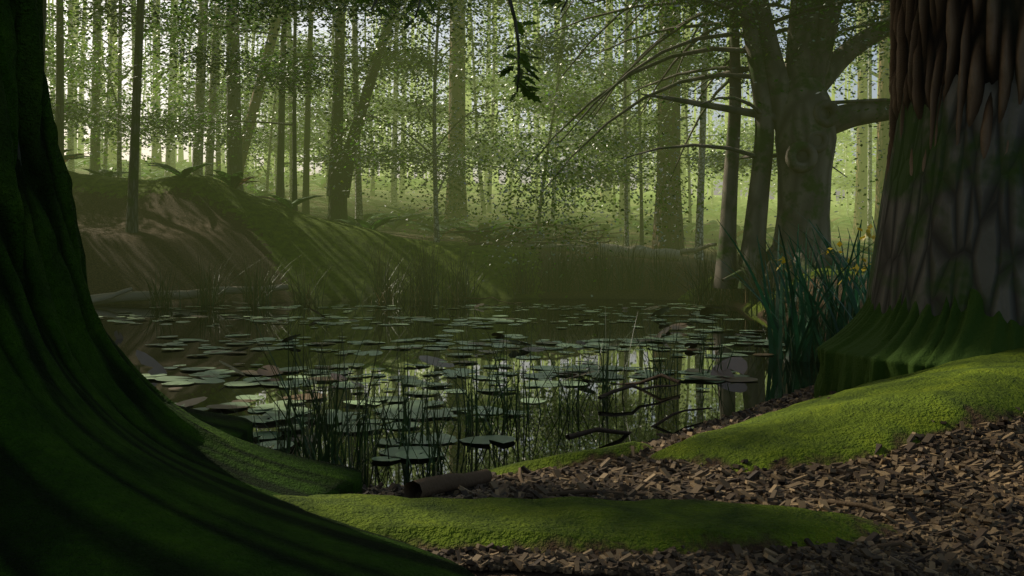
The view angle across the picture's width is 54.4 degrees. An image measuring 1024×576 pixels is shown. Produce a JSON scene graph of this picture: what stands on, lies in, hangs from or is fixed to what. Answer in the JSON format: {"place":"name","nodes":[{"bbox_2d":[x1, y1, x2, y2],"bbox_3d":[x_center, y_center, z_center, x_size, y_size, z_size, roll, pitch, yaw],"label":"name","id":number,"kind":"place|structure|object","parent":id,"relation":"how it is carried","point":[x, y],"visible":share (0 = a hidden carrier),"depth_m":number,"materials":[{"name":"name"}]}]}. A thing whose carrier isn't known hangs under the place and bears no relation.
{"place":"outdoors","nodes":[
{"label":"outdoors","id":0,"kind":"place"},
{"bbox_2d":[93,299,825,487],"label":"pond water","id":1,"kind":"structure","parent":0,"point":[637,413],"depth_m":7.20,"materials":[{"name":"green liquid"}]},
{"bbox_2d":[99,301,785,460],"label":"water lilies","id":2,"kind":"object","parent":1,"relation":"on","point":[738,364],"visible":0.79,"depth_m":6.32,"materials":[{"name":"green plant"}]},
{"bbox_2d":[116,199,875,472],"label":"reeds","id":3,"kind":"object","parent":1,"relation":"on","point":[804,337],"visible":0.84,"depth_m":7.09,"materials":[{"name":"green plant"}]},
{"bbox_2d":[46,0,880,201],"label":"sky","id":4,"kind":"structure","parent":0,"point":[147,151],"materials":[{"name":"white"}]},
{"bbox_2d":[66,163,1023,575],"bbox_3d":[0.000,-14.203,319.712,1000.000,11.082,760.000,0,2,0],"label":"ground","id":5,"kind":"structure","parent":0,"point":[190,219],"depth_m":2.79,"materials":[{"name":"green plant"}]},
{"bbox_2d":[0,0,474,575],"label":"tree trunk","id":6,"kind":"object","parent":5,"relation":"on","point":[114,460],"visible":1,"depth_m":1.67,"materials":[{"name":"green plant"}]},
{"bbox_2d":[46,0,879,259],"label":"background tree trunks","id":7,"kind":"object","parent":5,"relation":"on","point":[195,160],"visible":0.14,"depth_m":26.82,"materials":[{"name":"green plant"}]},
{"bbox_2d":[48,0,889,249],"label":"tree trunks","id":8,"kind":"object","parent":5,"relation":"on","point":[669,237],"visible":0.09,"depth_m":24.75,"materials":[{"name":"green plant"}]},
{"bbox_2d":[63,149,874,254],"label":"bracken ferns","id":9,"kind":"object","parent":5,"relation":"on","point":[234,180],"visible":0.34,"depth_m":28.22,"materials":[{"name":"green plant"}]},
{"bbox_2d":[18,0,1023,326],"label":"trees","id":10,"kind":"object","parent":5,"relation":"on","point":[487,150],"depth_m":19.77,"materials":[{"name":"green plant"}]},
{"bbox_2d":[354,0,586,102],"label":"hanging leaves","id":11,"kind":"object","parent":10,"relation":"on","point":[526,90],"visible":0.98,"depth_m":5.90,"materials":[{"name":"green plant"}]},
{"bbox_2d":[91,221,1023,570],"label":"fallen branches","id":12,"kind":"object","parent":5,"relation":"on","point":[437,485],"visible":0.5,"depth_m":5.80,"materials":[{"name":"brown wood"}]},
{"bbox_2d":[347,384,1023,575],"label":"forest litter chips","id":13,"kind":"object","parent":5,"relation":"on","point":[979,533],"visible":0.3,"depth_m":2.04,"materials":[{"name":"brown wood"}]},
{"bbox_2d":[516,0,889,292],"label":"beech trees","id":14,"kind":"object","parent":5,"relation":"on","point":[808,124],"visible":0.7,"depth_m":13.42,"materials":[{"name":"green plant"}]},
{"bbox_2d":[814,0,1023,397],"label":"tree trunk","id":15,"kind":"object","parent":5,"relation":"on","point":[975,46],"visible":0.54,"depth_m":3.49,"materials":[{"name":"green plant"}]}
]}

